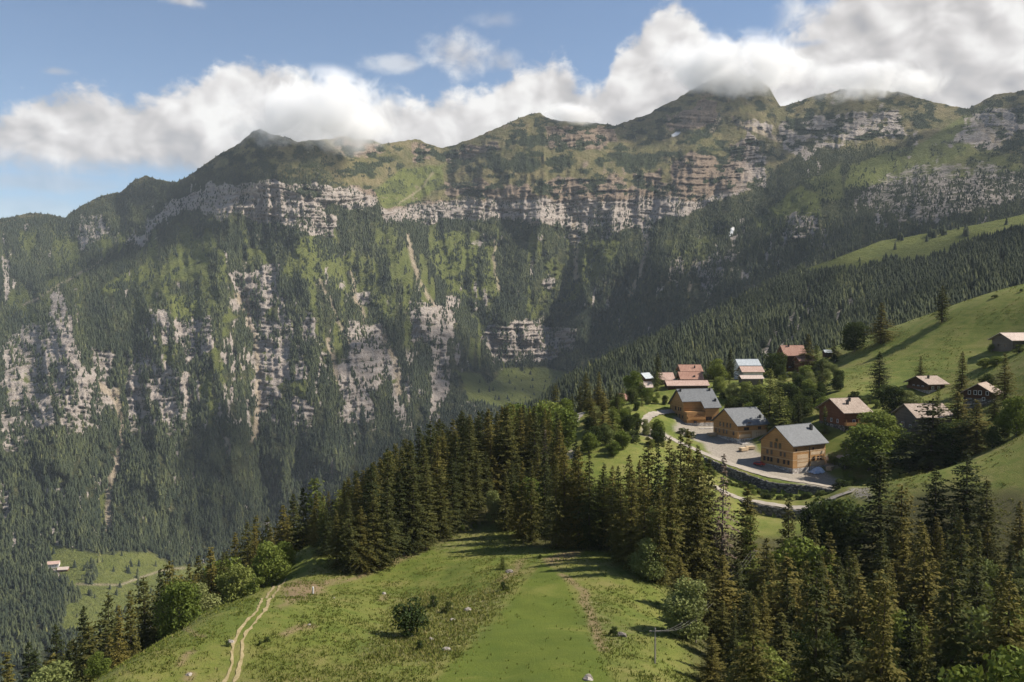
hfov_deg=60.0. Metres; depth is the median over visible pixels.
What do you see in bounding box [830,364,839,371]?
willow tree
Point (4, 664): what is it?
spruce tree
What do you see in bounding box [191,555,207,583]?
spruce tree
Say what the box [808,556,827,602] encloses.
spruce tree
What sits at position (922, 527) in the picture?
spruce tree
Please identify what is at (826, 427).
larch tree
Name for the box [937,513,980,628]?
spruce tree
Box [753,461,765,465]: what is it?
parked car
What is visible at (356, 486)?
spruce tree
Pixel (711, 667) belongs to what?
spruce tree
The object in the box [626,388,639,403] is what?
broadleaf tree
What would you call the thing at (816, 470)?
tarp
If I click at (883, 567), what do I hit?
spruce tree
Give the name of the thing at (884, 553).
spruce tree
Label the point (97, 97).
sky
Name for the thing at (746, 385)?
broadleaf tree
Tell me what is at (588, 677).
boulder
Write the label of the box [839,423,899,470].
broadleaf tree
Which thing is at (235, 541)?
spruce tree
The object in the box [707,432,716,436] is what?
board stack
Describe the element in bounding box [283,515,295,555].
spruce tree
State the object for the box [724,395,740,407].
broadleaf tree
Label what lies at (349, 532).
spruce tree
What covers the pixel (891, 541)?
spruce tree
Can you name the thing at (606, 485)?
broadleaf tree
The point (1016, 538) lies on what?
spruce tree
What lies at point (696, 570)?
spruce tree
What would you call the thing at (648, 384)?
shed
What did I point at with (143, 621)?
spruce tree
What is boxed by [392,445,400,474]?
spruce tree
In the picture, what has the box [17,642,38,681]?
spruce tree
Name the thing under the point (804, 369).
broadleaf tree
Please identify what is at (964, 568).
spruce tree
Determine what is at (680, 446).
spruce tree
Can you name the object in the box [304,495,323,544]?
spruce tree
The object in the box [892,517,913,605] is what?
spruce tree
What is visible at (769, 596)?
willow tree
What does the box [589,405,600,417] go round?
willow tree
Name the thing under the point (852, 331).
broadleaf tree
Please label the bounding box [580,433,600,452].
broadleaf tree
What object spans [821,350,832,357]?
hut
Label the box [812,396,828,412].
broadleaf tree
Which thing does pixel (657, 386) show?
larch tree
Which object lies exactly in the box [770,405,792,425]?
broadleaf tree
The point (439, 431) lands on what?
spruce tree
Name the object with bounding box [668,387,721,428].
apartment chalet
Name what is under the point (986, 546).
spruce tree
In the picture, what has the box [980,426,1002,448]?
broadleaf tree
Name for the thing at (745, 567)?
conifer tree
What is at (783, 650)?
spruce tree
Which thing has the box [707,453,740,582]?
spruce tree
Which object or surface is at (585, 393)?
spruce tree
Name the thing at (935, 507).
spruce tree
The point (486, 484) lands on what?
spruce tree
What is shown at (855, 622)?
spruce tree
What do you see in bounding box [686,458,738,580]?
spruce tree
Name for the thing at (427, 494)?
spruce tree
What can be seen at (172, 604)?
broadleaf tree
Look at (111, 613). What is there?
spruce tree
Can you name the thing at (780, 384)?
broadleaf tree
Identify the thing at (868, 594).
broadleaf tree
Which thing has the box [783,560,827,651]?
spruce tree
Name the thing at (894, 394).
broadleaf tree
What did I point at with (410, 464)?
spruce tree
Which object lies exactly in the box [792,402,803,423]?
spruce tree
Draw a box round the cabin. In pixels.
[638,372,653,380]
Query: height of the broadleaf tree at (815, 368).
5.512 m
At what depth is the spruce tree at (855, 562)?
166.09 m
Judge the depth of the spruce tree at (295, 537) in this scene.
232.08 m
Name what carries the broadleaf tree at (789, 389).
on the hillside
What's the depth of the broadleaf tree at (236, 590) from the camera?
180.54 m
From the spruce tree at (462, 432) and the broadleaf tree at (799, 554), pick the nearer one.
the broadleaf tree at (799, 554)
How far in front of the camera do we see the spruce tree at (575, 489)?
203.34 m
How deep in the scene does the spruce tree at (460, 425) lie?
278.93 m
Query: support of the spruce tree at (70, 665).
on the hillside
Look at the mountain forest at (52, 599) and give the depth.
2474.41 m
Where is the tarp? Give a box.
[809,467,824,473]
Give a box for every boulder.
[583,674,592,680]
[616,632,626,636]
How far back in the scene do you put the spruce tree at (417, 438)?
255.09 m
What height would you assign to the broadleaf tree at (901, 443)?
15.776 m
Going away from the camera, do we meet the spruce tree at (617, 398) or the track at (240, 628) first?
the track at (240, 628)
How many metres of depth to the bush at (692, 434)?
352.56 m
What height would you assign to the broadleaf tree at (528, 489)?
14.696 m
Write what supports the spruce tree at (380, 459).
on the hillside
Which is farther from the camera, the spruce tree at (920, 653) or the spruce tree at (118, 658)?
the spruce tree at (118, 658)
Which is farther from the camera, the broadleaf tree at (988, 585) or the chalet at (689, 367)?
the chalet at (689, 367)
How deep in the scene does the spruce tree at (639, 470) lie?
206.69 m
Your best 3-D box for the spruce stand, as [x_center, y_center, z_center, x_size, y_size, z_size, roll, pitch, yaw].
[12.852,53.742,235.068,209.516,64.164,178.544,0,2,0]
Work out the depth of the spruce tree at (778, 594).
150.87 m
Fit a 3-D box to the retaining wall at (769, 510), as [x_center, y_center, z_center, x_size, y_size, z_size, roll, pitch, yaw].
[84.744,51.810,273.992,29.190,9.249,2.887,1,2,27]
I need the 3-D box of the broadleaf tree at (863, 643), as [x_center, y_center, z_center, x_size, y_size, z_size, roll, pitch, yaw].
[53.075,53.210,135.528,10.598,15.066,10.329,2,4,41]
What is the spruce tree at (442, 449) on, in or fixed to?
on the hillside
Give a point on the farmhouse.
(54, 564)
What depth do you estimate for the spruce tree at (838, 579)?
150.74 m
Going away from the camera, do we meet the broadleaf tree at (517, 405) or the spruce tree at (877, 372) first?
the broadleaf tree at (517, 405)
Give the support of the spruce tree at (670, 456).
on the hillside
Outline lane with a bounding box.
[566,412,583,458]
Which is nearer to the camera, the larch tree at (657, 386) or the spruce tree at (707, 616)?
the spruce tree at (707, 616)
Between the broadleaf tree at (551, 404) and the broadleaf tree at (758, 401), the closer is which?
the broadleaf tree at (551, 404)
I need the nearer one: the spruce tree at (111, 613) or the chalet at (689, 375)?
the spruce tree at (111, 613)
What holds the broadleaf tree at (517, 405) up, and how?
on the hillside
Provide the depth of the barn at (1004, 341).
386.57 m
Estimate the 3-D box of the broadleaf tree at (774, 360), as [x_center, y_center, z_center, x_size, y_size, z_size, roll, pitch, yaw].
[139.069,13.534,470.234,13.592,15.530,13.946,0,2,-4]
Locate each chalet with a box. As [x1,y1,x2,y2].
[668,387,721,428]
[675,371,703,379]
[676,364,703,371]
[711,406,769,444]
[757,423,828,473]
[777,343,806,375]
[793,355,815,373]
[815,397,872,431]
[891,403,953,434]
[903,375,949,393]
[960,382,1000,409]
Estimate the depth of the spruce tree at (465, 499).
232.90 m
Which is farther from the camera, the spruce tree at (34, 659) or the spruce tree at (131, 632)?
the spruce tree at (131, 632)
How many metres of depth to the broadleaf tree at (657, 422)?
333.96 m
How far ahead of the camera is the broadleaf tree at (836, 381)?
387.60 m
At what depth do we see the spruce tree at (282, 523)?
226.95 m
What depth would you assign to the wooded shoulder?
1760.10 m
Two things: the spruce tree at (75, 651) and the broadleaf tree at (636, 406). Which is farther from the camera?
the broadleaf tree at (636, 406)
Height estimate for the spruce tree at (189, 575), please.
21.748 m
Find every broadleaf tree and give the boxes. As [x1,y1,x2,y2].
[83,651,112,679]
[150,587,208,637]
[151,576,206,640]
[203,556,244,592]
[214,563,259,604]
[244,541,292,588]
[274,541,296,567]
[506,476,543,522]
[509,402,530,433]
[525,404,557,444]
[528,398,567,443]
[549,406,579,450]
[557,398,574,411]
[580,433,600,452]
[580,485,610,530]
[582,417,593,432]
[583,425,604,443]
[593,475,621,506]
[605,441,621,454]
[607,410,620,425]
[609,398,624,408]
[612,430,631,448]
[618,409,628,426]
[622,414,636,431]
[623,370,644,389]
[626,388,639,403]
[632,412,640,422]
[633,402,639,410]
[635,384,645,394]
[638,388,653,399]
[649,439,654,447]
[650,419,665,433]
[650,426,666,446]
[651,396,658,403]
[661,395,668,404]
[706,358,727,378]
[712,376,727,390]
[721,634,799,681]
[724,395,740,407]
[736,392,753,406]
[738,381,752,397]
[743,402,754,406]
[749,384,771,401]
[752,394,768,411]
[755,536,840,599]
[763,352,786,377]
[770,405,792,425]
[774,382,786,396]
[775,364,786,376]
[780,382,799,403]
[784,630,842,681]
[787,405,798,421]
[792,394,812,416]
[794,375,805,390]
[796,501,825,547]
[799,365,812,378]
[800,379,817,393]
[801,496,864,569]
[802,388,823,404]
[812,366,819,374]
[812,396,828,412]
[816,382,827,396]
[818,357,829,368]
[830,375,843,390]
[831,506,864,555]
[831,645,905,680]
[832,370,844,380]
[832,637,870,656]
[839,322,871,351]
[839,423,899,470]
[854,410,911,443]
[863,586,875,628]
[871,607,934,668]
[872,384,906,411]
[889,431,926,472]
[899,658,946,681]
[931,419,978,465]
[934,604,1015,679]
[936,644,1023,681]
[940,597,1023,678]
[948,581,993,605]
[977,373,997,384]
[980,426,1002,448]
[991,395,1023,435]
[998,428,1009,438]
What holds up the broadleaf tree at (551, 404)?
on the hillside
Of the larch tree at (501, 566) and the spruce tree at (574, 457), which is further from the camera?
the spruce tree at (574, 457)
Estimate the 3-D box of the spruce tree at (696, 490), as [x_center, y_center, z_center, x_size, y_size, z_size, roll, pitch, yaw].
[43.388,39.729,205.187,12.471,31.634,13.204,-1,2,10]
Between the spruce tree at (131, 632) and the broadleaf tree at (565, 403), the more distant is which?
the broadleaf tree at (565, 403)
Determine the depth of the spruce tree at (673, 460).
196.29 m
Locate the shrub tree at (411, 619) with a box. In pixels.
[391,597,429,637]
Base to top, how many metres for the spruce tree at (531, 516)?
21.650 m
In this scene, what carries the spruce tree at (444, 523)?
on the hillside
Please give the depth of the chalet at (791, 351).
473.30 m
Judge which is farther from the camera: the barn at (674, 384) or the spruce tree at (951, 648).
the barn at (674, 384)
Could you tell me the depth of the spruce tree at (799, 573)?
160.51 m
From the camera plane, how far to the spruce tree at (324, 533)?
197.17 m
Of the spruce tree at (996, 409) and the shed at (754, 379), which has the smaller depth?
the spruce tree at (996, 409)
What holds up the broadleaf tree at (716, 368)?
on the hillside
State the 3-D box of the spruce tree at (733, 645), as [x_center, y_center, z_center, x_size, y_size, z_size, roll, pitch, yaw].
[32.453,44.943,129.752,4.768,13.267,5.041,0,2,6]
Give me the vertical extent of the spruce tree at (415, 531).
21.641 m
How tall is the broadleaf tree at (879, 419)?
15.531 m
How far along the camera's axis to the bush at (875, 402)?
357.35 m
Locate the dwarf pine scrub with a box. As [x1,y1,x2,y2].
[1,75,1023,220]
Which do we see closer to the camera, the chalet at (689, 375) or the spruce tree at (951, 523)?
the spruce tree at (951, 523)
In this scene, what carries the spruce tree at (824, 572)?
on the hillside
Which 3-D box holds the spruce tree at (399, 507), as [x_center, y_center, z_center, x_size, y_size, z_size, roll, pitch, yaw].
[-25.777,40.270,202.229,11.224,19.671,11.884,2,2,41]
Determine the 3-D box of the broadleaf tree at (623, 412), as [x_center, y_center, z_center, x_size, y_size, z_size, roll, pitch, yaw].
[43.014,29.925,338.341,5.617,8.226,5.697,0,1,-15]
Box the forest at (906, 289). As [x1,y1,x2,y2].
[525,217,1023,411]
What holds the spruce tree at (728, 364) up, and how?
on the hillside
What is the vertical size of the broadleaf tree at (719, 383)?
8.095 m
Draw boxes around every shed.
[641,381,652,388]
[737,375,763,385]
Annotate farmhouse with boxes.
[47,561,59,567]
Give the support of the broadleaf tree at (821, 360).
on the hillside
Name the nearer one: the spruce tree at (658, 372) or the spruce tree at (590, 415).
the spruce tree at (590, 415)
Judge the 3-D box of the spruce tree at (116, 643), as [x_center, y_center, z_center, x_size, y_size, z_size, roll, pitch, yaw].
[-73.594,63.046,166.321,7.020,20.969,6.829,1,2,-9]
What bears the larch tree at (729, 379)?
on the hillside
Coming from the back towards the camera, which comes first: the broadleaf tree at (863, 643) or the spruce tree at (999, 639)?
the broadleaf tree at (863, 643)
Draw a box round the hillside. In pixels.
[95,284,1023,681]
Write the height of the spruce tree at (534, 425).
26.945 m
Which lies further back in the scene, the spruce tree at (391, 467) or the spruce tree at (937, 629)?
the spruce tree at (391, 467)
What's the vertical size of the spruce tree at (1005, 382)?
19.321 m
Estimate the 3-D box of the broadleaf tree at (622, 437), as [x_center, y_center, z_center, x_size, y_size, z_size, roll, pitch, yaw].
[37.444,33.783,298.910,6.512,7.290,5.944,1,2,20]
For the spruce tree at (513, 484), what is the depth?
226.95 m
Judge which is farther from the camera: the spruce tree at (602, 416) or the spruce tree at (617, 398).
the spruce tree at (617, 398)
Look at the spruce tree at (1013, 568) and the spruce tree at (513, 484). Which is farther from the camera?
the spruce tree at (513, 484)
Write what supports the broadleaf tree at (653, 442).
on the hillside
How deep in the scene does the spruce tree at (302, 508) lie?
237.90 m
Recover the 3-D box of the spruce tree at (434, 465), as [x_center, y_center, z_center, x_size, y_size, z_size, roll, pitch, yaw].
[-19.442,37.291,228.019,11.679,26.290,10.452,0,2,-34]
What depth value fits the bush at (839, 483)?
293.42 m
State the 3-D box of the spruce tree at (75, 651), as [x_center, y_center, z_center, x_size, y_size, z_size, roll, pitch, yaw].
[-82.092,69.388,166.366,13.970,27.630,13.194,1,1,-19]
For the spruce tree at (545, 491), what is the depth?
216.69 m
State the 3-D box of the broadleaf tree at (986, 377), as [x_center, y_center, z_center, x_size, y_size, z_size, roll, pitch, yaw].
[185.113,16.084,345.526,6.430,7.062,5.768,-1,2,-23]
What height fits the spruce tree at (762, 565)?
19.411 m
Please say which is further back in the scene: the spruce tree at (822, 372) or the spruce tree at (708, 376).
the spruce tree at (708, 376)
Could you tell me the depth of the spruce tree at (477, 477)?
240.86 m
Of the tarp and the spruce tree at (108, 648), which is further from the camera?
the tarp
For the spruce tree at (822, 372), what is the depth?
388.22 m
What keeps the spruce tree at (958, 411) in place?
on the hillside
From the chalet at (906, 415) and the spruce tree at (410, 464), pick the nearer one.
the spruce tree at (410, 464)
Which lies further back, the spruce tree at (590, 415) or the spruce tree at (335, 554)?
the spruce tree at (590, 415)
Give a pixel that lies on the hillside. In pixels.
(557, 624)
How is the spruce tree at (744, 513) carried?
on the hillside
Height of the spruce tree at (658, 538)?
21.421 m
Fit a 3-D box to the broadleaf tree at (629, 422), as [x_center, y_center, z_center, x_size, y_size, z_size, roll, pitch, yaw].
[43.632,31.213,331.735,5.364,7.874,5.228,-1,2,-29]
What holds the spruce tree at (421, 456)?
on the hillside
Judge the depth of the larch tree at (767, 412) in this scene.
362.22 m
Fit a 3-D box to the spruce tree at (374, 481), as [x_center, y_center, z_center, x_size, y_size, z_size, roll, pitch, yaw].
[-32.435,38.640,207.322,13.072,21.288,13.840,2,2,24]
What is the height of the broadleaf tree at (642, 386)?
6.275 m
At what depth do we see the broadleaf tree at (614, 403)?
367.87 m
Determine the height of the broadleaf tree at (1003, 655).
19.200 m
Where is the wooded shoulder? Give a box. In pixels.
[562,214,1023,398]
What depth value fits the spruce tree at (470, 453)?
245.85 m
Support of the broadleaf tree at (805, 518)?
on the hillside
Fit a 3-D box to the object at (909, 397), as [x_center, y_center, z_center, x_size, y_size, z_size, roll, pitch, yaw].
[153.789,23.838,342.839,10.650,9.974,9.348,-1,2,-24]
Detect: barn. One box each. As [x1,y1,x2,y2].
[57,566,69,571]
[658,372,675,384]
[663,380,709,389]
[987,332,1023,351]
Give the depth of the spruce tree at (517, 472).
235.78 m
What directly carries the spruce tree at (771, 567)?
on the hillside
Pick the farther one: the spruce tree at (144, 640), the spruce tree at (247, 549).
the spruce tree at (247, 549)
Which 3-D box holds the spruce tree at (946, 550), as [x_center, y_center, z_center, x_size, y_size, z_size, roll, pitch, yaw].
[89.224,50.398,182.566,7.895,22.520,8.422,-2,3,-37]
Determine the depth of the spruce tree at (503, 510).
222.92 m
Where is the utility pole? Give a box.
[649,628,660,663]
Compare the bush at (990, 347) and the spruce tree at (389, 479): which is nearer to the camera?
the spruce tree at (389, 479)
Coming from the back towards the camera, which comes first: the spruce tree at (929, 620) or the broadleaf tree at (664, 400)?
the broadleaf tree at (664, 400)
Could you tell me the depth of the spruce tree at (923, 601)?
152.72 m
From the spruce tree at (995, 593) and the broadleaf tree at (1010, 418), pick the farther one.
the broadleaf tree at (1010, 418)
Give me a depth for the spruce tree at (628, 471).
198.91 m
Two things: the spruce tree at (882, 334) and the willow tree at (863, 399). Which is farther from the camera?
the spruce tree at (882, 334)
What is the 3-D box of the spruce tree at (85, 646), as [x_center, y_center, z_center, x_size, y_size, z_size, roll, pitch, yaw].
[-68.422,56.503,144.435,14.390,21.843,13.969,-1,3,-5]
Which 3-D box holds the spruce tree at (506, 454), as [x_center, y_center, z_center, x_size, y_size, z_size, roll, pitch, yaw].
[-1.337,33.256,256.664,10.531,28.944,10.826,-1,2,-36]
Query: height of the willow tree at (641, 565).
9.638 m
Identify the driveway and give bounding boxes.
[826,454,849,463]
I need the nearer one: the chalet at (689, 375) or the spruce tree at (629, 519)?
the spruce tree at (629, 519)
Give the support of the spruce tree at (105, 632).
on the hillside
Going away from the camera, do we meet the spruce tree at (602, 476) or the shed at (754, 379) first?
the spruce tree at (602, 476)
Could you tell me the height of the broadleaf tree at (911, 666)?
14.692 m
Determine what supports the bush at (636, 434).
on the hillside
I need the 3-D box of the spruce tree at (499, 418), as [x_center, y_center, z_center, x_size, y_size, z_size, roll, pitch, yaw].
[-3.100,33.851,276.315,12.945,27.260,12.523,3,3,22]
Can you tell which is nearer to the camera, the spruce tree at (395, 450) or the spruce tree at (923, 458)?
the spruce tree at (395, 450)
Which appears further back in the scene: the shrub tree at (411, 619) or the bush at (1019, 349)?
the bush at (1019, 349)
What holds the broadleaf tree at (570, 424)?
on the hillside
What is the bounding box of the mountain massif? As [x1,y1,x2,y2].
[0,74,1023,676]
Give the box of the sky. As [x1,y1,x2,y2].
[0,0,1023,218]
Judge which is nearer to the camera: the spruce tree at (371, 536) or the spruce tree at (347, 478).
the spruce tree at (371, 536)
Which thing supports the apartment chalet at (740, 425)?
on the hillside
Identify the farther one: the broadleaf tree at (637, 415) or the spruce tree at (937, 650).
the broadleaf tree at (637, 415)
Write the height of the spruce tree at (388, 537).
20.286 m
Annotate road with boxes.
[641,409,836,487]
[713,485,854,508]
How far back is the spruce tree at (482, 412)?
278.90 m
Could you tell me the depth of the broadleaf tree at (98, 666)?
121.97 m
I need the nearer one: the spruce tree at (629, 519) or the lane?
the spruce tree at (629, 519)
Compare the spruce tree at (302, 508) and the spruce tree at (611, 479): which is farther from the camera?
the spruce tree at (302, 508)
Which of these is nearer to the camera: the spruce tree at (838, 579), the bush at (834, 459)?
the spruce tree at (838, 579)
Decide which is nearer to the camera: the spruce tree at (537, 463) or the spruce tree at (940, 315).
the spruce tree at (537, 463)
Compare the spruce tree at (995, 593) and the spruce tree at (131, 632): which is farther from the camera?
the spruce tree at (131, 632)
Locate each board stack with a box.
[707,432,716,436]
[738,447,748,451]
[826,466,833,470]
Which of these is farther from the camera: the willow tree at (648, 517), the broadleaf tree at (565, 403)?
the broadleaf tree at (565, 403)
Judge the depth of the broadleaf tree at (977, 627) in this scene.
122.50 m
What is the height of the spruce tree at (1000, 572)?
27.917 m
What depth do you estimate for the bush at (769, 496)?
286.88 m
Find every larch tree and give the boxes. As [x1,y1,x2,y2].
[295,478,326,547]
[311,500,327,544]
[331,489,342,523]
[496,556,509,569]
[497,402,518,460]
[548,411,571,466]
[609,406,621,438]
[621,389,627,405]
[653,371,661,390]
[726,371,731,387]
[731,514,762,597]
[757,368,781,423]
[765,387,791,429]
[782,367,787,381]
[811,345,820,369]
[819,406,830,434]
[935,387,942,401]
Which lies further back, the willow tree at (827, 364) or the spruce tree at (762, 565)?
the willow tree at (827, 364)
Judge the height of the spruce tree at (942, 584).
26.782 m
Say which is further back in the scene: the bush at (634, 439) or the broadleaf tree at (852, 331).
the broadleaf tree at (852, 331)
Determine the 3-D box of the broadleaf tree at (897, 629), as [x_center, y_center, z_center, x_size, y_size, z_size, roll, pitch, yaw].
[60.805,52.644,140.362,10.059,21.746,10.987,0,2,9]
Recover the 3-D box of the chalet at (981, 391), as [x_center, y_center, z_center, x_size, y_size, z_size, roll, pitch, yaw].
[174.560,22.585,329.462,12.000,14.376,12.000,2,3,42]
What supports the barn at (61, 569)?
on the mountain massif
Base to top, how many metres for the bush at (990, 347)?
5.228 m
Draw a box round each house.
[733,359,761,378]
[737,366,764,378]
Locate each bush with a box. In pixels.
[243,574,264,592]
[416,640,422,650]
[427,595,438,607]
[440,601,453,612]
[499,582,508,589]
[608,626,618,636]
[628,430,640,442]
[630,429,639,439]
[632,419,641,429]
[676,427,686,433]
[684,431,695,437]
[764,493,772,499]
[775,495,784,499]
[801,492,810,498]
[826,452,838,464]
[831,355,839,362]
[831,478,845,488]
[842,481,853,487]
[846,391,860,397]
[871,399,880,407]
[975,358,989,366]
[987,344,994,351]
[988,356,1002,364]
[1011,345,1023,352]
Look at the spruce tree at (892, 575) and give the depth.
162.74 m
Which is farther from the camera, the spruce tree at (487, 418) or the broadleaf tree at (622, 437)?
the broadleaf tree at (622, 437)
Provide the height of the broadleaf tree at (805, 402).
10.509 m
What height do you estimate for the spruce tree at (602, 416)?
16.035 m
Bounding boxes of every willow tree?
[26,660,82,681]
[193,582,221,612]
[485,490,502,521]
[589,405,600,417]
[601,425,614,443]
[627,536,669,580]
[641,419,652,434]
[644,396,651,403]
[645,505,681,566]
[659,575,709,640]
[723,383,740,398]
[755,578,802,620]
[768,395,784,410]
[801,371,818,386]
[820,359,831,370]
[823,368,831,378]
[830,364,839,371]
[859,397,868,404]
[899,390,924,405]
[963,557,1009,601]
[1001,578,1023,605]
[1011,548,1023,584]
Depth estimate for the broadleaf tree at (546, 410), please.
298.15 m
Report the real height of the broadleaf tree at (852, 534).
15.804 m
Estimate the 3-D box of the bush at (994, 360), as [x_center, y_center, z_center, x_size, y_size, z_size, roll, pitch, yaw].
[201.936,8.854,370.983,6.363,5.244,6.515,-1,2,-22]
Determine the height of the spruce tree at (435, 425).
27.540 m
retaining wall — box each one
[702,455,832,494]
[739,498,835,518]
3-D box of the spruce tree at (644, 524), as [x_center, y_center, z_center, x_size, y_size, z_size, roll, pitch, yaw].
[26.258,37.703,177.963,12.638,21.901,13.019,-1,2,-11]
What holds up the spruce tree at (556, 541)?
on the hillside
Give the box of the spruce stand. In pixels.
[204,404,1023,630]
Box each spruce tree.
[0,652,15,681]
[4,668,14,681]
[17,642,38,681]
[25,649,43,681]
[41,623,67,667]
[42,653,59,675]
[61,640,84,681]
[62,652,76,681]
[66,605,99,679]
[68,639,84,677]
[73,621,103,681]
[87,620,112,680]
[90,591,124,654]
[97,632,113,677]
[108,605,132,668]
[108,622,129,657]
[119,590,141,661]
[126,577,164,656]
[134,597,157,655]
[138,603,150,647]
[146,568,168,645]
[159,560,182,593]
[184,564,194,582]
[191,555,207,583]
[202,547,221,606]
[210,552,231,604]
[228,532,246,563]
[236,520,258,574]
[250,515,261,553]
[260,517,276,544]
[272,505,292,550]
[276,494,308,552]
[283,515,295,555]
[295,487,310,549]
[302,508,315,545]
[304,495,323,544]
[312,505,341,555]
[325,509,347,569]
[329,498,370,575]
[331,476,353,524]
[341,506,379,574]
[347,471,360,501]
[347,490,400,571]
[350,471,358,502]
[351,477,363,518]
[353,463,388,546]
[356,462,383,536]
[364,457,392,534]
[366,480,410,566]
[376,452,409,535]
[384,452,396,512]
[385,475,424,557]
[389,448,417,513]
[392,440,427,536]
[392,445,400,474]
[393,467,438,553]
[397,438,415,467]
[397,439,407,468]
[407,440,443,533]
[410,464,442,549]
[412,426,429,473]
[415,437,430,482]
[417,421,454,512]
[420,466,462,541]
[421,435,458,531]
[426,423,440,456]
[427,418,450,466]
[430,443,454,519]
[431,422,451,453]
[436,430,449,484]
[438,457,472,531]
[445,419,460,473]
[450,413,466,468]
[451,410,465,449]
[452,417,483,474]
[454,457,484,522]
[457,417,476,455]
[457,418,494,504]
[458,419,490,488]
[467,453,487,513]
[474,410,485,448]
[475,410,486,447]
[477,411,501,489]
[477,450,501,505]
[478,409,503,495]
[491,406,525,495]
[491,407,520,490]
[491,472,516,530]
[492,406,511,448]
[494,414,524,466]
[502,462,539,538]
[503,460,519,522]
[504,415,533,483]
[509,453,521,509]
[513,410,556,493]
[517,459,544,543]
[524,451,561,540]
[529,446,549,510]
[537,455,574,549]
[546,444,580,545]
[550,383,560,403]
[559,446,602,550]
[562,439,586,525]
[566,453,610,550]
[574,386,584,412]
[578,374,592,411]
[583,391,597,418]
[588,410,600,434]
[591,372,609,409]
[592,462,613,547]
[597,393,618,427]
[597,466,617,546]
[603,467,640,565]
[604,455,639,551]
[604,466,628,556]
[607,384,613,406]
[608,482,630,561]
[611,391,620,411]
[616,475,675,580]
[619,480,647,551]
[627,460,650,518]
[635,436,661,520]
[638,484,677,587]
[645,447,665,519]
[649,352,665,385]
[653,468,690,581]
[656,438,685,511]
[657,434,694,561]
[661,451,705,568]
[664,557,691,594]
[675,449,730,580]
[677,428,714,553]
[678,445,719,569]
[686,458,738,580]
[690,634,727,681]
[692,569,721,641]
[704,361,711,379]
[705,600,733,671]
[706,555,745,643]
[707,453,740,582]
[719,558,756,634]
[719,597,780,681]
[720,604,739,679]
[721,646,750,681]
[723,348,740,379]
[723,488,764,583]
[729,591,771,650]
[744,538,784,607]
[752,580,776,651]
[759,500,818,574]
[759,555,793,645]
[763,553,810,648]
[766,612,802,681]
[776,577,797,666]
[778,553,854,681]
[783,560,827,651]
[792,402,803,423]
[792,565,814,629]
[794,334,821,369]
[797,575,852,644]
[804,519,827,570]
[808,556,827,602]
[814,361,831,394]
[814,556,859,637]
[815,567,826,609]
[817,625,863,681]
[823,532,842,592]
[826,339,841,357]
[831,573,873,646]
[833,454,916,581]
[836,569,906,681]
[838,550,871,631]
[839,546,861,623]
[853,580,910,681]
[856,573,905,663]
[860,484,931,602]
[862,642,880,677]
[864,303,899,343]
[865,530,899,604]
[866,352,894,396]
[868,526,892,578]
[869,398,972,475]
[870,565,898,624]
[874,559,897,624]
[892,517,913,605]
[892,603,918,679]
[896,519,937,607]
[896,529,940,629]
[903,533,944,657]
[905,614,937,681]
[908,466,958,566]
[912,356,927,376]
[918,585,939,638]
[923,560,981,680]
[923,643,948,681]
[926,573,963,659]
[927,596,955,658]
[928,527,954,597]
[932,449,999,560]
[933,285,951,322]
[933,532,958,601]
[933,534,974,631]
[935,502,971,569]
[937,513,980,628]
[942,391,972,424]
[946,351,971,396]
[951,399,1004,455]
[958,478,1010,571]
[958,561,993,614]
[962,528,991,608]
[966,564,1012,680]
[967,572,1023,681]
[968,527,1003,588]
[977,388,1003,418]
[989,353,1019,403]
[989,578,1005,611]
[997,501,1023,573]
[999,544,1023,603]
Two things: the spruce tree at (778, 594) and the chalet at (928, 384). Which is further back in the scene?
the chalet at (928, 384)
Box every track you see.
[222,583,279,681]
[233,578,285,681]
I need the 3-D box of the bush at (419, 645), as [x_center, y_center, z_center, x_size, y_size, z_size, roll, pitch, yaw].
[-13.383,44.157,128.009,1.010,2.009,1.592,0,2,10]
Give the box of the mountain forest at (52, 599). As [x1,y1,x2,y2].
[0,141,1023,681]
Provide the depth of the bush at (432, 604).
156.57 m
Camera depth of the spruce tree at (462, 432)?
266.44 m
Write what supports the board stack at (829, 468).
on the hillside
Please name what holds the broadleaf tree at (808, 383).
on the hillside
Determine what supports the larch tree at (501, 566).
on the hillside
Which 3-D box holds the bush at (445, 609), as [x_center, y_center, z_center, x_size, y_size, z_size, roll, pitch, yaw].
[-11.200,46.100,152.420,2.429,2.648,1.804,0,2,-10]
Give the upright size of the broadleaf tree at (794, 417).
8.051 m
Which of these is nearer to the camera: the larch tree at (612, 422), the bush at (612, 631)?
the bush at (612, 631)
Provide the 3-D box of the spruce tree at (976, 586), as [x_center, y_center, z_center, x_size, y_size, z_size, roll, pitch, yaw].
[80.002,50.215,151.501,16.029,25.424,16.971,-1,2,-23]
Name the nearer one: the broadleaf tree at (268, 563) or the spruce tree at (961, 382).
the broadleaf tree at (268, 563)
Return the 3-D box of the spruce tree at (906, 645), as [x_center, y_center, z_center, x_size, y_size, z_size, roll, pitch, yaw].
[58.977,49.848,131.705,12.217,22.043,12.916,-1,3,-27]
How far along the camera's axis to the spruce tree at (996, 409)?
300.65 m
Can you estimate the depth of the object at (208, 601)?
172.39 m
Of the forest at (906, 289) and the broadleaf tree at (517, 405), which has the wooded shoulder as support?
the forest at (906, 289)
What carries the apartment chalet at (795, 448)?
on the hillside

